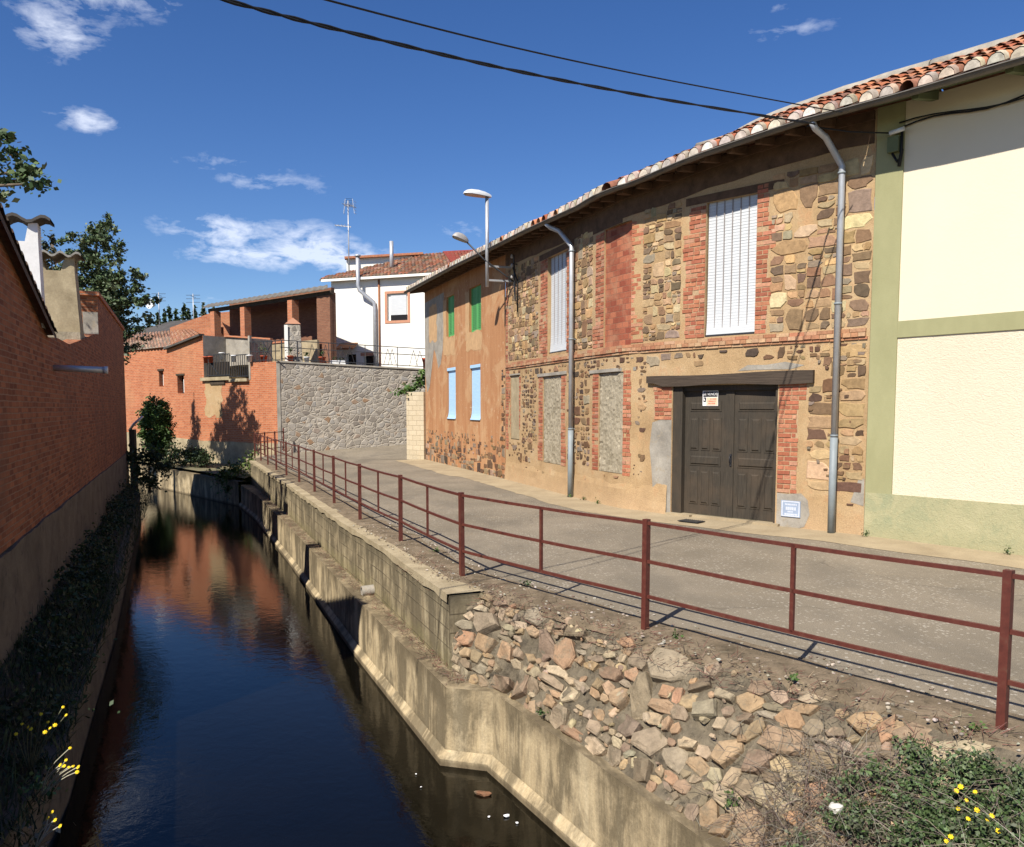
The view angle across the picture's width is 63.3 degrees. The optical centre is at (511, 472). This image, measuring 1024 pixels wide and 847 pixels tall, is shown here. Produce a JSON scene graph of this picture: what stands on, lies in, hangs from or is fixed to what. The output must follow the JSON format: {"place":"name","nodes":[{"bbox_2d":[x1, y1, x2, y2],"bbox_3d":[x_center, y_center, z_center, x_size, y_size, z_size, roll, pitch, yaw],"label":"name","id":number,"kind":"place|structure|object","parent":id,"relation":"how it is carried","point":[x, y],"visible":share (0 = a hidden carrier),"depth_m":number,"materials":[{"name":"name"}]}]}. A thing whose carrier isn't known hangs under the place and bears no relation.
{"place":"outdoors","nodes":[
{"label":"outdoors","id":0,"kind":"place"},
{"bbox_2d":[0,490,140,846],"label":"quay wall","id":1,"kind":"structure","parent":0,"point":[72,756],"depth_m":8.56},
{"bbox_2d":[128,416,142,488],"bbox_3d":[-14.628,-0.797,32.412,0.620,2.887,0.249,0,4,0],"label":"iron post","id":2,"kind":"object","parent":1,"relation":"on","point":[132,438],"visible":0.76,"depth_m":32.31,"materials":[{"name":"grey metal"}]},
{"bbox_2d":[0,483,152,846],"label":"bank","id":3,"kind":"structure","parent":0,"point":[21,686],"depth_m":9.24,"materials":[{"name":"green plant"}]},
{"bbox_2d":[4,706,66,783],"bbox_3d":[-3.991,2.319,6.905,0.502,0.648,0.877,-1,5,-15],"label":"flowering weed","id":4,"kind":"object","parent":3,"relation":"on","point":[31,760],"visible":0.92,"depth_m":7.00,"materials":[{"name":"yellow plant"}]},
{"bbox_2d":[13,810,73,846],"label":"flowering weed","id":5,"kind":"object","parent":3,"relation":"on","point":[46,828],"visible":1,"depth_m":5.78,"materials":[{"name":"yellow plant"}]},
{"bbox_2d":[17,747,78,798],"bbox_3d":[-3.449,2.338,6.397,1.068,0.559,0.373,3,5,34],"label":"flowering weed","id":6,"kind":"object","parent":3,"relation":"on","point":[37,786],"visible":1,"depth_m":6.46,"materials":[{"name":"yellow plant"}]},
{"bbox_2d":[0,625,119,745],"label":"weed clump","id":7,"kind":"object","parent":3,"relation":"on","point":[38,701],"visible":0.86,"depth_m":8.43,"materials":[{"name":"green plant"}]},
{"bbox_2d":[12,576,120,679],"bbox_3d":[-6.104,1.927,11.007,1.472,0.705,4.363,-1,5,-17],"label":"weed clump","id":8,"kind":"object","parent":3,"relation":"on","point":[74,601],"visible":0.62,"depth_m":11.04,"materials":[{"name":"green plant"}]},
{"bbox_2d":[44,541,124,604],"bbox_3d":[-7.115,1.747,13.509,1.490,0.744,4.376,-1,5,-18],"label":"weed clump","id":9,"kind":"object","parent":3,"relation":"on","point":[83,569],"visible":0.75,"depth_m":13.59,"materials":[{"name":"green plant"}]},
{"bbox_2d":[66,523,132,579],"bbox_3d":[-7.906,1.541,15.678,1.373,0.791,4.813,-2,5,-25],"label":"weed clump","id":10,"kind":"object","parent":3,"relation":"on","point":[100,556],"visible":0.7,"depth_m":15.73,"materials":[{"name":"green plant"}]},
{"bbox_2d":[83,496,141,544],"bbox_3d":[-9.328,1.186,19.036,1.462,0.895,5.590,-2,5,-21],"label":"weed clump","id":11,"kind":"object","parent":3,"relation":"on","point":[114,518],"visible":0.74,"depth_m":19.67,"materials":[{"name":"green plant"}]},
{"bbox_2d":[105,475,153,523],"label":"weed clump","id":12,"kind":"object","parent":3,"relation":"on","point":[113,505],"visible":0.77,"depth_m":23.58,"materials":[{"name":"green plant"}]},
{"bbox_2d":[126,443,185,499],"bbox_3d":[-13.652,0.044,30.839,2.544,2.508,2.246,2,5,19],"label":"bush","id":13,"kind":"object","parent":3,"relation":"on","point":[151,454],"visible":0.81,"depth_m":30.68,"materials":[{"name":"green plant"}]},
{"bbox_2d":[140,458,248,477],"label":"bank","id":14,"kind":"structure","parent":0,"point":[212,467],"depth_m":37.78,"materials":[{"name":"green plant"}]},
{"bbox_2d":[48,212,162,364],"bbox_3d":[-16.928,-5.280,34.111,4.913,10.773,3.250,0,4,0],"label":"poplar tree","id":15,"kind":"object","parent":14,"relation":"on","point":[106,283],"visible":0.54,"depth_m":33.62,"materials":[{"name":"green plant"}]},
{"bbox_2d":[134,393,176,460],"bbox_3d":[-17.275,-2.163,40.206,1.943,3.437,1.789,-4,6,-39],"label":"round shrub","id":16,"kind":"object","parent":14,"relation":"on","point":[154,423],"visible":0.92,"depth_m":39.90,"materials":[{"name":"green plant"}]},
{"bbox_2d":[125,319,191,349],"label":"dark roofed house","id":17,"kind":"structure","parent":14,"relation":"on","point":[166,326],"depth_m":53.76,"materials":[{"name":"grey tile"}]},
{"bbox_2d":[146,292,165,323],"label":"tv antenna","id":18,"kind":"object","parent":17,"relation":"on","point":[149,306],"visible":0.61,"depth_m":59.15,"materials":[{"name":"black metal"}]},
{"bbox_2d":[154,312,163,333],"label":"pine tree","id":19,"kind":"object","parent":14,"relation":"on","point":[157,317],"visible":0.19,"depth_m":61.28,"materials":[{"name":"green plant"}]},
{"bbox_2d":[161,308,166,323],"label":"pine tree","id":20,"kind":"object","parent":14,"relation":"on","point":[164,314],"visible":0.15,"depth_m":64.13,"materials":[{"name":"green plant"}]},
{"bbox_2d":[165,306,175,332],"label":"pine tree","id":21,"kind":"object","parent":14,"relation":"on","point":[170,315],"visible":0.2,"depth_m":63.16,"materials":[{"name":"green plant"}]},
{"bbox_2d":[162,440,183,467],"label":"bush","id":22,"kind":"object","parent":14,"relation":"on","point":[171,448],"visible":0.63,"depth_m":38.94,"materials":[{"name":"green plant"}]},
{"bbox_2d":[172,308,178,320],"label":"pine tree","id":23,"kind":"object","parent":14,"relation":"on","point":[175,313],"visible":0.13,"depth_m":65.17,"materials":[{"name":"green plant"}]},
{"bbox_2d":[179,302,188,320],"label":"pine tree","id":24,"kind":"object","parent":14,"relation":"on","point":[184,311],"visible":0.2,"depth_m":61.24,"materials":[{"name":"green plant"}]},
{"bbox_2d":[185,308,191,318],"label":"pine tree","id":25,"kind":"object","parent":14,"relation":"on","point":[189,312],"visible":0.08,"depth_m":66.05,"materials":[{"name":"green plant"}]},
{"bbox_2d":[172,443,207,470],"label":"bush","id":26,"kind":"object","parent":14,"relation":"on","point":[187,453],"visible":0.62,"depth_m":38.19,"materials":[{"name":"green plant"}]},
{"bbox_2d":[189,305,197,319],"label":"pine tree","id":27,"kind":"object","parent":14,"relation":"on","point":[195,313],"visible":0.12,"depth_m":63.17,"materials":[{"name":"green plant"}]},
{"bbox_2d":[170,312,229,344],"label":"brick outhouse","id":28,"kind":"structure","parent":14,"relation":"on","point":[199,325],"depth_m":49.96,"materials":[{"name":"orange brick"}]},
{"bbox_2d":[123,329,279,464],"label":"orange brick house","id":29,"kind":"structure","parent":14,"relation":"on","point":[221,409],"depth_m":41.24,"materials":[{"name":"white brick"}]},
{"bbox_2d":[176,373,184,392],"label":"slit window","id":30,"kind":"structure","parent":29,"relation":"in","point":[181,373],"depth_m":42.72,"materials":[{"name":"white paint"}]},
{"bbox_2d":[203,356,207,362],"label":"flowerpot","id":31,"kind":"object","parent":29,"relation":"on","point":[205,358],"visible":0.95,"depth_m":40.65,"materials":[{"name":"ceramic"}]},
{"bbox_2d":[208,356,212,362],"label":"flowerpot","id":32,"kind":"object","parent":29,"relation":"on","point":[210,358],"visible":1,"depth_m":40.41,"materials":[{"name":"ceramic"}]},
{"bbox_2d":[219,352,224,358],"bbox_3d":[-13.961,-5.636,39.942,0.283,0.320,0.283,0,4,0],"label":"flowerpot","id":33,"kind":"object","parent":29,"relation":"on","point":[221,354],"visible":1,"depth_m":39.85,"materials":[{"name":"white ceramic"}]},
{"bbox_2d":[231,355,236,361],"bbox_3d":[-13.199,-5.432,39.390,0.283,0.320,0.283,0,4,0],"label":"flowerpot","id":34,"kind":"object","parent":29,"relation":"on","point":[233,357],"visible":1,"depth_m":39.30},
{"bbox_2d":[246,355,252,361],"bbox_3d":[-12.220,-5.335,38.667,0.283,0.320,0.283,0,4,0],"label":"flowerpot","id":35,"kind":"object","parent":29,"relation":"on","point":[249,358],"visible":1,"depth_m":38.58,"materials":[{"name":"white ceramic"}]},
{"bbox_2d":[257,344,270,361],"bbox_3d":[-11.556,-5.654,38.489,0.619,1.024,0.556,1,5,9],"label":"flowerpot","id":36,"kind":"object","parent":29,"relation":"on","point":[262,357],"visible":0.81,"depth_m":38.46,"materials":[{"name":"ceramic"}]},
{"bbox_2d":[198,302,206,315],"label":"pine tree","id":37,"kind":"object","parent":14,"relation":"on","point":[203,312],"visible":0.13,"depth_m":61.26,"materials":[{"name":"green plant"}]},
{"bbox_2d":[191,445,215,467],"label":"bush","id":38,"kind":"object","parent":14,"relation":"on","point":[203,456],"visible":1,"depth_m":37.43,"materials":[{"name":"green plant"}]},
{"bbox_2d":[205,450,258,500],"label":"ivy bush","id":39,"kind":"object","parent":14,"relation":"on","point":[233,469],"visible":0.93,"depth_m":32.89,"materials":[{"name":"green plant"}]},
{"bbox_2d":[230,361,424,458],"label":"stone retaining wall","id":40,"kind":"structure","parent":14,"relation":"on","point":[324,406],"depth_m":38.51,"materials":[{"name":"grey stone"}]},
{"bbox_2d":[203,285,336,362],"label":"porch","id":41,"kind":"object","parent":40,"relation":"on","point":[312,311],"visible":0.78,"depth_m":43.44,"materials":[{"name":"brick"}]},
{"bbox_2d":[285,344,294,360],"bbox_3d":[-10.190,-5.551,38.123,0.502,0.936,0.457,0,4,0],"label":"flowerpot","id":42,"kind":"object","parent":40,"relation":"on","point":[290,357],"visible":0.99,"depth_m":38.06,"materials":[{"name":"ceramic"}]},
{"bbox_2d":[284,318,302,361],"bbox_3d":[-10.208,-6.156,38.769,0.800,2.180,0.820,-1,5,-13],"label":"barbecue","id":43,"kind":"object","parent":40,"relation":"on","point":[292,329],"visible":0.76,"depth_m":38.44,"materials":[{"name":"white paint"}]},
{"bbox_2d":[303,350,309,361],"bbox_3d":[-9.476,-5.365,38.279,0.295,0.580,0.304,0,4,0],"label":"flowerpot","id":44,"kind":"object","parent":40,"relation":"on","point":[305,357],"visible":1,"depth_m":38.24,"materials":[{"name":"white ceramic"}]},
{"bbox_2d":[318,350,325,362],"bbox_3d":[-8.787,-5.393,38.438,0.349,0.671,0.375,0,4,0],"label":"flowerpot","id":45,"kind":"object","parent":40,"relation":"on","point":[321,358],"visible":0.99,"depth_m":38.35,"materials":[{"name":"ceramic"}]},
{"bbox_2d":[330,356,345,363],"bbox_3d":[-8.109,-5.228,38.637,0.705,0.430,0.262,-1,5,-12],"label":"planter","id":46,"kind":"object","parent":40,"relation":"on","point":[340,361],"visible":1,"depth_m":38.54,"materials":[{"name":"white plastic"}]},
{"bbox_2d":[280,340,424,366],"bbox_3d":[-7.280,-5.472,38.575,6.702,1.310,0.060,-1,5,-13],"label":"terrace railing","id":47,"kind":"object","parent":40,"relation":"on","point":[297,359],"visible":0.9,"depth_m":38.51,"materials":[{"name":"black metal"}]},
{"bbox_2d":[320,241,472,368],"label":"white house","id":48,"kind":"structure","parent":40,"relation":"on","point":[377,305],"depth_m":44.53,"materials":[{"name":"paint"}]},
{"bbox_2d":[335,199,355,270],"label":"tv antenna","id":49,"kind":"object","parent":48,"relation":"on","point":[348,205],"visible":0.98,"depth_m":46.53,"materials":[{"name":"silver metal"}]},
{"bbox_2d":[349,355,355,364],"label":"doorway","id":50,"kind":"structure","parent":48,"relation":"in","point":[351,358],"depth_m":45.55,"materials":[{"name":"black"}]},
{"bbox_2d":[366,356,373,365],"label":"doorway","id":51,"kind":"structure","parent":48,"relation":"in","point":[369,359],"depth_m":45.18,"materials":[{"name":"black"}]},
{"bbox_2d":[384,290,409,323],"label":"window","id":52,"kind":"structure","parent":48,"relation":"in","point":[398,305],"depth_m":44.11,"materials":[{"name":"white paint"}]},
{"bbox_2d":[57,482,569,846],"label":"canal water","id":53,"kind":"structure","parent":0,"point":[253,705],"depth_m":9.70,"materials":[{"name":"blue liquid"}]},
{"bbox_2d":[129,462,243,505],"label":"canal wall","id":54,"kind":"structure","parent":53,"relation":"in","point":[192,483],"depth_m":35.43,"materials":[{"name":"concrete"}]},
{"bbox_2d":[474,790,491,796],"bbox_3d":[-0.288,3.160,8.146,0.178,0.088,0.097,0,4,0],"label":"brick fragment","id":55,"kind":"object","parent":53,"relation":"in","point":[482,793],"visible":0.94,"depth_m":8.12,"materials":[{"name":"brick"}]},
{"bbox_2d":[239,485,728,846],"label":"canal wall","id":56,"kind":"structure","parent":53,"relation":"in","point":[569,791],"depth_m":8.72,"materials":[{"name":"concrete"}]},
{"bbox_2d":[246,456,482,669],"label":"block wall","id":57,"kind":"structure","parent":56,"relation":"on","point":[434,615],"depth_m":12.49,"materials":[{"name":"concrete"}]},
{"bbox_2d":[360,585,374,595],"bbox_3d":[-2.258,1.867,13.227,0.288,0.181,0.170,-2,5,-22],"label":"drain pipe","id":58,"kind":"object","parent":57,"relation":"attached to","point":[366,588],"visible":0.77,"depth_m":13.15,"materials":[{"name":"white plastic"}]},
{"bbox_2d":[451,592,1023,846],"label":"rubble wall","id":59,"kind":"structure","parent":56,"relation":"on","point":[655,728],"depth_m":6.61,"materials":[{"name":"stone"}]},
{"bbox_2d":[680,707,1023,846],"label":"dry bush","id":60,"kind":"object","parent":59,"relation":"on","point":[833,789],"visible":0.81,"depth_m":5.36,"materials":[{"name":"brown plant"}]},
{"bbox_2d":[829,802,843,813],"bbox_3d":[2.015,2.080,5.156,0.070,0.064,0.075,-2,5,-29],"label":"white rock","id":61,"kind":"object","parent":60,"relation":"on","point":[833,805],"visible":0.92,"depth_m":5.14,"materials":[{"name":"stone"}]},
{"bbox_2d":[781,732,1023,846],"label":"ground cover","id":62,"kind":"object","parent":59,"relation":"on","point":[987,768],"visible":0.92,"depth_m":4.95,"materials":[{"name":"green plant"}]},
{"bbox_2d":[898,804,961,844],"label":"flowering weed","id":63,"kind":"object","parent":59,"relation":"on","point":[919,812],"visible":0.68,"depth_m":4.79,"materials":[{"name":"yellow plant"}]},
{"bbox_2d":[863,755,1023,846],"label":"dry bush","id":64,"kind":"object","parent":59,"relation":"on","point":[972,814],"visible":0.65,"depth_m":4.67,"materials":[{"name":"brown plant"}]},
{"bbox_2d":[918,771,977,801],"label":"flowering weed","id":65,"kind":"object","parent":59,"relation":"on","point":[959,786],"visible":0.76,"depth_m":4.93,"materials":[{"name":"yellow plant"}]},
{"bbox_2d":[934,791,989,830],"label":"flowering weed","id":66,"kind":"object","parent":59,"relation":"on","point":[954,810],"visible":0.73,"depth_m":4.83,"materials":[{"name":"yellow plant"}]},
{"bbox_2d":[965,798,1022,843],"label":"flowering weed","id":67,"kind":"object","parent":59,"relation":"on","point":[992,815],"visible":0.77,"depth_m":4.70,"materials":[{"name":"yellow plant"}]},
{"bbox_2d":[137,461,864,595],"bbox_3d":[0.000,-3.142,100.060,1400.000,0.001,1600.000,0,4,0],"label":"ground","id":68,"kind":"structure","parent":0,"point":[250,484],"depth_m":55.27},
{"bbox_2d":[0,0,1023,335],"label":"sky","id":69,"kind":"structure","parent":0,"point":[225,144],"materials":[{"name":"blue"}]},
{"bbox_2d":[253,458,1023,753],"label":"road shoulder","id":70,"kind":"object","parent":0,"point":[349,511],"visible":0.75,"depth_m":7.12},
{"bbox_2d":[256,493,1023,766],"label":"dry litter","id":71,"kind":"object","parent":70,"relation":"on","point":[580,610],"visible":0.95,"depth_m":7.47,"materials":[{"name":"brown plant"}]},
{"bbox_2d":[353,523,1021,751],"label":"loose gravel","id":72,"kind":"structure","parent":70,"relation":"on","point":[858,697],"depth_m":7.12,"materials":[{"name":"stone"}]},
{"bbox_2d":[432,494,1010,808],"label":"weeds","id":73,"kind":"object","parent":70,"relation":"on","point":[791,676],"visible":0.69,"depth_m":6.33,"materials":[{"name":"green plant"}]},
{"bbox_2d":[258,444,1023,741],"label":"street","id":74,"kind":"structure","parent":0,"point":[967,596],"depth_m":10.16,"materials":[{"name":"grey asphalt"}]},
{"bbox_2d":[406,392,425,459],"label":"garden block wall","id":75,"kind":"structure","parent":74,"relation":"on","point":[416,423],"depth_m":33.36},
{"bbox_2d":[390,369,424,395],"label":"trailing plant","id":76,"kind":"object","parent":75,"relation":"on","point":[419,383],"visible":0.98,"depth_m":33.38,"materials":[{"name":"green plant"}]},
{"bbox_2d":[404,245,505,478],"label":"orange house","id":77,"kind":"structure","parent":74,"relation":"on","point":[465,357],"depth_m":27.45,"materials":[{"name":"paint"}]},
{"bbox_2d":[254,428,1023,729],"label":"railing","id":78,"kind":"object","parent":74,"relation":"on","point":[1006,630],"visible":0.94,"depth_m":7.17,"materials":[{"name":"red metal"}]},
{"bbox_2d":[481,60,941,534],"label":"stone house","id":79,"kind":"structure","parent":74,"relation":"on","point":[733,269],"depth_m":15.21,"materials":[{"name":"brown stone"}]},
{"bbox_2d":[452,232,513,281],"bbox_3d":[-0.795,-5.914,22.792,1.694,1.328,0.261,-1,5,-8],"label":"street lamp","id":80,"kind":"object","parent":79,"relation":"attached to","point":[459,236],"visible":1,"depth_m":22.71,"materials":[{"name":"black metal"}]},
{"bbox_2d":[463,189,511,286],"bbox_3d":[-0.656,-6.439,22.835,1.379,2.592,0.300,-2,5,-19],"label":"street lamp","id":81,"kind":"object","parent":79,"relation":"attached to","point":[477,193],"visible":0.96,"depth_m":22.77,"materials":[{"name":"grey metal"}]},
{"bbox_2d":[510,254,517,311],"bbox_3d":[0.103,-5.189,22.720,0.245,1.561,0.253,2,5,25],"label":"cable bracket","id":82,"kind":"object","parent":79,"relation":"attached to","point":[513,264],"visible":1,"depth_m":22.64,"materials":[{"name":"black metal"}]},
{"bbox_2d":[511,376,518,438],"bbox_3d":[0.097,-1.830,23.181,0.235,1.750,0.681,0,4,0],"label":"blocked window","id":83,"kind":"structure","parent":79,"relation":"in","point":[514,379],"depth_m":23.22,"materials":[{"name":"beige stone"}]},
{"bbox_2d":[544,376,560,464],"bbox_3d":[1.008,-1.313,20.539,0.034,2.150,1.230,-1,5,-18],"label":"blocked window","id":84,"kind":"structure","parent":79,"relation":"in","point":[552,384],"depth_m":20.55,"materials":[{"name":"grey stone"}]},
{"bbox_2d":[599,372,622,473],"bbox_3d":[2.088,-1.056,17.462,0.042,2.080,1.037,-2,5,-22],"label":"blocked window","id":85,"kind":"structure","parent":79,"relation":"in","point":[611,384],"depth_m":17.44,"materials":[{"name":"grey stone"}]},
{"bbox_2d":[605,221,631,346],"bbox_3d":[2.194,-3.834,17.065,0.444,2.480,0.950,0,4,0],"label":"bricked up window","id":86,"kind":"structure","parent":79,"relation":"in","point":[619,238],"depth_m":17.06,"materials":[{"name":"brick"}]},
{"bbox_2d":[703,391,717,405],"bbox_3d":[3.673,-1.385,15.378,0.019,0.280,0.328,-4,6,-44],"label":"sale sign","id":87,"kind":"object","parent":79,"relation":"attached to","point":[710,398],"visible":1,"depth_m":15.37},
{"bbox_2d":[708,204,755,334],"bbox_3d":[3.974,-3.681,14.920,0.717,2.430,0.720,0,4,0],"label":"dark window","id":88,"kind":"structure","parent":79,"relation":"in","point":[719,204],"depth_m":14.89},
{"bbox_2d":[781,500,800,517],"bbox_3d":[4.797,0.617,14.282,0.350,0.280,0.024,4,6,45],"label":"tile plaque","id":89,"kind":"object","parent":79,"relation":"attached to","point":[790,508],"visible":1,"depth_m":14.27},
{"bbox_2d":[857,31,1023,555],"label":"yellow house","id":90,"kind":"structure","parent":74,"relation":"on","point":[945,447],"depth_m":12.19,"materials":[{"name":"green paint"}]},
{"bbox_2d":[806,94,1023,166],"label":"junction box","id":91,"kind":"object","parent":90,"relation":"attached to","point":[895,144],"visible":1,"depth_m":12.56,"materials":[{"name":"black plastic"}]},
{"bbox_2d":[220,0,815,124],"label":"overhead cable","id":92,"kind":"object","parent":91,"relation":"attached to","point":[317,24],"visible":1,"depth_m":8.07,"materials":[{"name":"black rubber"}]},
{"bbox_2d":[324,0,841,112],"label":"overhead cable","id":93,"kind":"object","parent":91,"relation":"attached to","point":[381,14],"visible":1,"depth_m":8.61,"materials":[{"name":"black rubber"}]},
{"bbox_2d":[396,459,1023,568],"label":"pavement","id":94,"kind":"structure","parent":0,"point":[887,544],"depth_m":14.44,"materials":[{"name":"beige concrete"}]},
{"bbox_2d":[677,519,704,522],"bbox_3d":[3.256,0.867,15.073,0.260,0.020,0.421,-4,6,-45],"label":"drain grate","id":95,"kind":"object","parent":94,"relation":"on","point":[692,520],"visible":1,"depth_m":15.03,"materials":[{"name":"black metal"}]},
{"label":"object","id":96,"kind":"structure","parent":0,"visible":0},
{"bbox_2d":[0,128,61,207],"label":"broadleaf tree","id":97,"kind":"object","parent":96,"relation":"on","point":[25,173],"visible":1,"depth_m":17.62,"materials":[{"name":"green plant"}]},
{"bbox_2d":[41,225,60,269],"bbox_3d":[-19.594,-5.343,35.559,2.830,10.664,2.750,0,4,0],"label":"poplar tree","id":98,"kind":"object","parent":96,"relation":"on","point":[46,247],"visible":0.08,"depth_m":35.24,"materials":[{"name":"green plant"}]},
{"bbox_2d":[0,203,107,665],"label":"brick house","id":99,"kind":"structure","parent":96,"relation":"on","point":[53,500],"depth_m":12.43,"materials":[{"name":"brick"}]},
{"bbox_2d":[79,290,128,510],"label":"brick building","id":100,"kind":"structure","parent":96,"relation":"on","point":[100,318],"depth_m":24.68,"materials":[{"name":"red brick"}]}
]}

